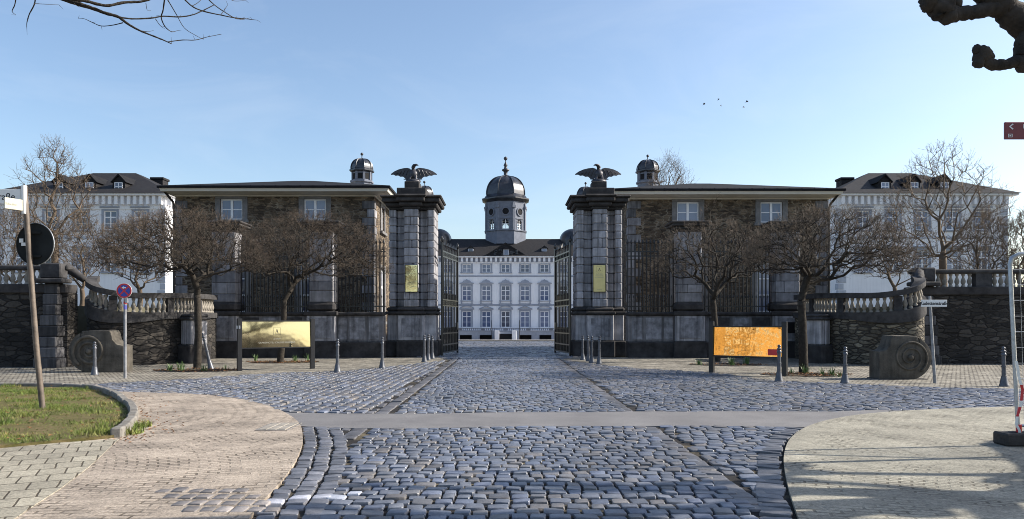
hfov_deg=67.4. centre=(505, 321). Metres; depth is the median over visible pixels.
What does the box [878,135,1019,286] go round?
bare tree
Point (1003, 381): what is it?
bollard
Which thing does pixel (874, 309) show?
terrace
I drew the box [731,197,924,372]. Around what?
pruned tree
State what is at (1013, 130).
direction sign
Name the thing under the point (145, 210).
window
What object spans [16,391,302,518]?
pavement
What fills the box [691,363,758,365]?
soil bed
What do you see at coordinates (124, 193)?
palace wing
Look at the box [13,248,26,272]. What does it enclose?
window
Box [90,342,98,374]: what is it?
bollard
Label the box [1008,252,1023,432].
site fence
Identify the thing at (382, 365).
bollard
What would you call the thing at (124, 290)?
no stopping sign
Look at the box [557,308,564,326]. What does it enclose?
window
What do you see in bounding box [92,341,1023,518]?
cobbles
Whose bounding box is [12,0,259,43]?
overhanging tree
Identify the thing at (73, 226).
window
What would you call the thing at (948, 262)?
window
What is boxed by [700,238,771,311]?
iron fence
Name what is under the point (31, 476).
pavement
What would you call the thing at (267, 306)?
iron fence
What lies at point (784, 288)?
fence pier
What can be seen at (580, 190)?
cupola tower
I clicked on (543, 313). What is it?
window
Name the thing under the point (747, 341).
info board
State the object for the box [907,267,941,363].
buttress
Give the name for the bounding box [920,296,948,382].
street name sign
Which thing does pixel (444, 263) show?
window
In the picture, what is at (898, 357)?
volute stone
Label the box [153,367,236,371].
leaf litter
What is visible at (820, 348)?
end pier
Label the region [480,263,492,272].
window
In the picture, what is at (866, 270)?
window
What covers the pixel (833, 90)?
sky
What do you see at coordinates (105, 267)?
window
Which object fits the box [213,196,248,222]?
window
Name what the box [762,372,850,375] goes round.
leaf litter
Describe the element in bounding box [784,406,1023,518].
pavement
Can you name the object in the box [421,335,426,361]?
bollard
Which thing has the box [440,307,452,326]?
window
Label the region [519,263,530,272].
window
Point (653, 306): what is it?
iron fence
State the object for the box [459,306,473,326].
window
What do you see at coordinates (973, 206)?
window
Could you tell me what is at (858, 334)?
curved ramp wall
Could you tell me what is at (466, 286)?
window
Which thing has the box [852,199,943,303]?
bare tree
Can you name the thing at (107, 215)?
window
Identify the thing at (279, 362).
leaf litter
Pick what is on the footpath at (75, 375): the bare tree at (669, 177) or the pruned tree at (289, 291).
the pruned tree at (289, 291)
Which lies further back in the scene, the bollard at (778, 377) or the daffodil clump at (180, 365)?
the daffodil clump at (180, 365)
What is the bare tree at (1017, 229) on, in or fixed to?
on the terrace at (874, 309)
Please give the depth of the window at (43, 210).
74.99 m
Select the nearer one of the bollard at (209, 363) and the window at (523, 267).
the bollard at (209, 363)
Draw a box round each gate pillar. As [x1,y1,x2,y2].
[380,181,445,356]
[565,181,630,356]
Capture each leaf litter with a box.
[0,385,234,438]
[105,392,184,442]
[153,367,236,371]
[242,360,318,362]
[691,362,767,365]
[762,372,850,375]
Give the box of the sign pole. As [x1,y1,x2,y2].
[0,185,54,408]
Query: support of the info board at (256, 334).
on the footpath at (75, 375)
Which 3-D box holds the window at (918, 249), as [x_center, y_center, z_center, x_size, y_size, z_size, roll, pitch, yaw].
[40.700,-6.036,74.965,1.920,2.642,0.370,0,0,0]
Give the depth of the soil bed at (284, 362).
29.65 m
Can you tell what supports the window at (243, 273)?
in the stone lodge at (247, 202)
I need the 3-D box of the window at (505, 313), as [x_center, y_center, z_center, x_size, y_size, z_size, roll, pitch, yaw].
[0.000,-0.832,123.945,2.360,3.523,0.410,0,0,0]
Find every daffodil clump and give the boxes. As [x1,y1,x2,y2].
[176,362,186,369]
[728,357,735,364]
[742,357,749,363]
[800,365,811,373]
[825,366,835,375]
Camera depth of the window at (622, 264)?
40.76 m
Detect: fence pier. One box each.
[204,221,250,357]
[300,221,346,357]
[664,221,711,357]
[759,221,806,357]
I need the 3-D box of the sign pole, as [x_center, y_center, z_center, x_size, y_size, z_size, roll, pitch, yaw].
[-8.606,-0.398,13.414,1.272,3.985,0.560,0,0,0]
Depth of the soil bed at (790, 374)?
22.50 m
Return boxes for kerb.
[0,383,138,437]
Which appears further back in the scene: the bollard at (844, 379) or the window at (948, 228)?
the window at (948, 228)
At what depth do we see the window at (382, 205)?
40.97 m
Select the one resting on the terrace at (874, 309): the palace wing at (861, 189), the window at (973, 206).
the palace wing at (861, 189)
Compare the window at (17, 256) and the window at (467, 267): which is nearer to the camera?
the window at (17, 256)
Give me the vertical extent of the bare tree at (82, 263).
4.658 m
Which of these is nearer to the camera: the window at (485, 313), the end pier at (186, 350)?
the end pier at (186, 350)
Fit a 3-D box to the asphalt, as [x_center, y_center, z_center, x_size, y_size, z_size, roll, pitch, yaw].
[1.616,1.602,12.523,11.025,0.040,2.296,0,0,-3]
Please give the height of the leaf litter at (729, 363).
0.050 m
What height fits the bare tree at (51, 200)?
9.342 m
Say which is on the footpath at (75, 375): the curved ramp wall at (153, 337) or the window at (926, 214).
the curved ramp wall at (153, 337)
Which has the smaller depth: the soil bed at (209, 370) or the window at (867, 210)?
the soil bed at (209, 370)
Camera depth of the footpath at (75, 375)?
24.93 m
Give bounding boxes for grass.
[0,382,154,444]
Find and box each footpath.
[0,357,446,383]
[564,357,1023,388]
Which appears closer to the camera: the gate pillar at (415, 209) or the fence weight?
the fence weight
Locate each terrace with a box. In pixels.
[78,306,182,333]
[828,306,903,311]
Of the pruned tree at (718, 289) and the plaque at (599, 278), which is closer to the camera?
the pruned tree at (718, 289)
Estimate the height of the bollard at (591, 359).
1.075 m
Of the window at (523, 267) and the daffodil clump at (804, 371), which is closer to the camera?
the daffodil clump at (804, 371)
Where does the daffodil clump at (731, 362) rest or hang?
on the soil bed at (724, 364)
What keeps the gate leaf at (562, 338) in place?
on the cobbles
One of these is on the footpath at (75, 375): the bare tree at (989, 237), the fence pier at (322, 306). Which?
the fence pier at (322, 306)
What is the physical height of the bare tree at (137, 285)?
4.427 m
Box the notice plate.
[788,322,794,332]
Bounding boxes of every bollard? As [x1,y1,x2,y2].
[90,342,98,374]
[202,333,213,368]
[334,339,340,371]
[379,337,384,368]
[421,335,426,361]
[426,334,430,359]
[430,336,434,358]
[580,335,584,359]
[586,335,589,360]
[589,336,594,362]
[596,335,601,364]
[774,345,783,381]
[840,347,849,383]
[999,347,1009,386]
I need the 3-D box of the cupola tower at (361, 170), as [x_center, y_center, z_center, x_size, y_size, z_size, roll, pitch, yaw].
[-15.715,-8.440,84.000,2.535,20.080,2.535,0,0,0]
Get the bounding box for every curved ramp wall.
[64,261,217,364]
[793,268,926,364]
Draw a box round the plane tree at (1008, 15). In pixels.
[918,0,1023,72]
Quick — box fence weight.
[993,424,1023,446]
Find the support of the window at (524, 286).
in the palace
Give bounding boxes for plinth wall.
[239,312,385,357]
[625,312,771,357]
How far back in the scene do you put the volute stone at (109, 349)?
24.00 m
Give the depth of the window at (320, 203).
39.06 m
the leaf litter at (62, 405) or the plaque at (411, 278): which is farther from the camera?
the plaque at (411, 278)
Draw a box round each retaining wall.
[0,265,77,366]
[904,269,1023,363]
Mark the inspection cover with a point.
(277, 427)
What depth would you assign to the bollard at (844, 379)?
19.74 m
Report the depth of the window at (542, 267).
124.09 m
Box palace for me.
[438,156,573,339]
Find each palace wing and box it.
[0,173,174,307]
[828,173,1020,307]
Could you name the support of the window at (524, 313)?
in the palace
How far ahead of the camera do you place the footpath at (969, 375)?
24.93 m
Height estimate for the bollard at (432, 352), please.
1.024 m
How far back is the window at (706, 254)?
38.95 m
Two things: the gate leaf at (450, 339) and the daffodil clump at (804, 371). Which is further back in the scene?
the gate leaf at (450, 339)
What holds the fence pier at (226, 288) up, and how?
on the footpath at (75, 375)
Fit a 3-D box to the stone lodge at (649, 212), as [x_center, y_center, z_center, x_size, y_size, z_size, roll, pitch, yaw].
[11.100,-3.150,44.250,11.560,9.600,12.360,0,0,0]
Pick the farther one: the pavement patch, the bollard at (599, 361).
the bollard at (599, 361)
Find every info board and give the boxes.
[237,318,314,370]
[709,322,787,375]
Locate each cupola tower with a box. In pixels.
[349,153,373,183]
[421,181,433,194]
[576,182,589,194]
[635,155,659,186]
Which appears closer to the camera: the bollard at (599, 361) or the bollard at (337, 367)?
the bollard at (337, 367)
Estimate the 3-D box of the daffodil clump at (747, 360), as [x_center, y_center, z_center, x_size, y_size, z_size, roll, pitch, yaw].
[8.939,1.407,28.645,0.359,0.366,0.446,0,0,0]
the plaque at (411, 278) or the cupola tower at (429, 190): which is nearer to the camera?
the plaque at (411, 278)
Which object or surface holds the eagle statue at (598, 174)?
on the gate pillar at (596, 208)
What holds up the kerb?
on the pavement at (218, 443)
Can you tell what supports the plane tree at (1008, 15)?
on the pavement at (953, 463)
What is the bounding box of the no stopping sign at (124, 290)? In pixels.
[116,283,131,377]
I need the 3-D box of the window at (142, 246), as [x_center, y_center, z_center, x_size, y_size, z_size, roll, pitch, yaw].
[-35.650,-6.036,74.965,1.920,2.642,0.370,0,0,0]
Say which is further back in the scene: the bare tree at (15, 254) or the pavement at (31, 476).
the bare tree at (15, 254)
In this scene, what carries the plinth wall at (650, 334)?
on the footpath at (969, 375)
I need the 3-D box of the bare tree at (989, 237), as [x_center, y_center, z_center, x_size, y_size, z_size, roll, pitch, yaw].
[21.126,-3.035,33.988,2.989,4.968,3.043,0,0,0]
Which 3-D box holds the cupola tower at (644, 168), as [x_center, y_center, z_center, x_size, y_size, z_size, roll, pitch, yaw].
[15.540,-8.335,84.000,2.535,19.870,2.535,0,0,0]
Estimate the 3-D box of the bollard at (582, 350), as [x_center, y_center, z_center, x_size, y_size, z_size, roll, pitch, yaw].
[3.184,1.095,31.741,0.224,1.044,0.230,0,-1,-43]
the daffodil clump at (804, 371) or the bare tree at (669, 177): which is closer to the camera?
the daffodil clump at (804, 371)
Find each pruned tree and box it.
[80,203,274,368]
[232,205,393,362]
[644,197,781,361]
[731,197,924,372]
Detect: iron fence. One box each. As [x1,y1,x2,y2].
[239,238,309,311]
[337,238,385,311]
[625,238,674,311]
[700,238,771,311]
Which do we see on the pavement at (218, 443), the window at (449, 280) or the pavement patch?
the pavement patch
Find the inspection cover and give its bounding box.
[254,423,301,430]
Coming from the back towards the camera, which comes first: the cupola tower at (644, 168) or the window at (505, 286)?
the window at (505, 286)
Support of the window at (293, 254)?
in the stone lodge at (247, 202)
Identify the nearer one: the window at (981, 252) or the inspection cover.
the inspection cover
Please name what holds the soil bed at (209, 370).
on the footpath at (75, 375)
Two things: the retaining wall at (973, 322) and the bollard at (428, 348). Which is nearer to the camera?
the retaining wall at (973, 322)
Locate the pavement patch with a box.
[155,487,280,515]
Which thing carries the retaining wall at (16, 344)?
on the footpath at (75, 375)
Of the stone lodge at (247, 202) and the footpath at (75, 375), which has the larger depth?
the stone lodge at (247, 202)
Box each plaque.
[405,265,417,291]
[593,265,605,291]
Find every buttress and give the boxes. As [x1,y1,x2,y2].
[33,263,71,367]
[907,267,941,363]
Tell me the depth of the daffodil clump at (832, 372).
22.59 m
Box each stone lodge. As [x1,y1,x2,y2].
[157,181,396,341]
[614,183,845,340]
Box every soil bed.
[153,369,236,371]
[252,361,308,362]
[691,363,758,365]
[761,373,836,376]
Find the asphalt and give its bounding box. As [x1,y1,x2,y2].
[285,409,890,428]
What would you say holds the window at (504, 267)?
in the palace
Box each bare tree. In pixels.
[0,205,62,283]
[8,134,106,262]
[49,209,118,305]
[88,208,181,306]
[639,149,699,185]
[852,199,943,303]
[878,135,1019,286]
[945,198,1020,277]
[993,209,1023,286]
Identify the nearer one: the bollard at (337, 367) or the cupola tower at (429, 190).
the bollard at (337, 367)
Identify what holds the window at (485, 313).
in the palace
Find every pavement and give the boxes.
[0,439,118,518]
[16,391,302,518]
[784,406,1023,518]
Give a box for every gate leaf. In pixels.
[440,236,458,355]
[554,236,571,355]
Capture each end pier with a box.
[178,314,210,363]
[806,314,832,363]
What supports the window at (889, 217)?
in the palace wing at (861, 189)
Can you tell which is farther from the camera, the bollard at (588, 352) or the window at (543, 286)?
the window at (543, 286)
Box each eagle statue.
[391,164,436,181]
[575,164,620,181]
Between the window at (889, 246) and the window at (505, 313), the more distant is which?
the window at (505, 313)
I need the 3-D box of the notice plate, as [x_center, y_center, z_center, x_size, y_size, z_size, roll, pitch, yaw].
[12.525,0.260,33.581,0.640,0.480,0.033,0,0,0]
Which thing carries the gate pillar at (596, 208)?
on the cobbles
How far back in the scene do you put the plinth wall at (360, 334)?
33.86 m
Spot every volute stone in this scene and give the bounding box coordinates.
[69,330,132,371]
[867,335,931,379]
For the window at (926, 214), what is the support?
in the palace wing at (861, 189)
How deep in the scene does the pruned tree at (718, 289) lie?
30.32 m
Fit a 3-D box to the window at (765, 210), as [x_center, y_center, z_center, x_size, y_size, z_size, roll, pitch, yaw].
[13.500,-5.600,39.000,1.800,1.480,0.300,0,0,0]
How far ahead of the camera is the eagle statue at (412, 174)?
35.53 m
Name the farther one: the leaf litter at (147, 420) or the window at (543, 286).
the window at (543, 286)
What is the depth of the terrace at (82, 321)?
29.60 m
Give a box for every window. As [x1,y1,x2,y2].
[11,206,29,231]
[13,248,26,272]
[40,206,59,229]
[70,206,90,231]
[71,246,90,272]
[99,206,119,231]
[100,246,119,272]
[130,206,149,231]
[131,246,149,272]
[209,254,250,311]
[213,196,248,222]
[293,254,308,311]
[297,196,331,222]
[380,202,387,236]
[381,266,386,323]
[440,280,452,293]
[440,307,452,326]
[444,263,452,272]
[459,279,473,304]
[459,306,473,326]
[460,263,472,272]
[479,279,493,304]
[479,306,493,326]
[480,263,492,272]
[498,279,512,304]
[498,305,512,326]
[499,263,511,272]
[518,280,531,304]
[518,306,531,326]
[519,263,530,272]
[537,279,551,304]
[537,305,551,326]
[538,263,550,272]
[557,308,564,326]
[621,264,622,306]
[668,254,707,311]
[672,199,703,220]
[752,254,768,311]
[754,199,787,225]
[853,246,872,272]
[854,206,873,231]
[884,206,902,231]
[884,246,902,272]
[913,206,932,231]
[913,246,930,267]
[943,206,963,231]
[946,246,960,268]
[972,206,992,231]
[973,246,992,268]
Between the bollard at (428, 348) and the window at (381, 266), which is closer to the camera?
the bollard at (428, 348)
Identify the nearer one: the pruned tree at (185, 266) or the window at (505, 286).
the pruned tree at (185, 266)
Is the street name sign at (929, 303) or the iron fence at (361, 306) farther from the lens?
the iron fence at (361, 306)
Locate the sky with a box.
[0,0,1023,286]
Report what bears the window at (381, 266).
in the stone lodge at (247, 202)
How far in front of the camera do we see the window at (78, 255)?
74.98 m
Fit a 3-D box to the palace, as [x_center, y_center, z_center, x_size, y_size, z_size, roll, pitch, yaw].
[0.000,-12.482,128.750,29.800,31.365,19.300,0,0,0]
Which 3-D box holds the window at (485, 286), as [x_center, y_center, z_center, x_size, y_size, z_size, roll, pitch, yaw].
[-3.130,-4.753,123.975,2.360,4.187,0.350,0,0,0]
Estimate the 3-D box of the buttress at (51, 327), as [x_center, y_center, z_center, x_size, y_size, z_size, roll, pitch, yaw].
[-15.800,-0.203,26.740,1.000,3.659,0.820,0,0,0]
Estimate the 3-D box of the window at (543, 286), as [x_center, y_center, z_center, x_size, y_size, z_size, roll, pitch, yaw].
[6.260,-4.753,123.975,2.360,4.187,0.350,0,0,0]
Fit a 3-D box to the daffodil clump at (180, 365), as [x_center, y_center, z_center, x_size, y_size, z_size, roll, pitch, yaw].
[-10.538,1.426,24.923,0.349,0.329,0.420,0,0,0]
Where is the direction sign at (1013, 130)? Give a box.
[1004,122,1023,139]
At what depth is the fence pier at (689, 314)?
33.62 m
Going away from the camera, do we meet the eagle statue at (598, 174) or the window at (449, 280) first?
the eagle statue at (598, 174)
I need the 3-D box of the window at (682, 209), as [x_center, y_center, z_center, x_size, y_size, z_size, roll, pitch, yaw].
[9.260,-5.600,39.000,1.800,1.480,0.300,0,0,0]
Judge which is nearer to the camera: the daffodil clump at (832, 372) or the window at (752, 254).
the daffodil clump at (832, 372)
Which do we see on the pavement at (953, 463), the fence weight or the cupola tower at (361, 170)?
the fence weight
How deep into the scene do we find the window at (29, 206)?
75.06 m

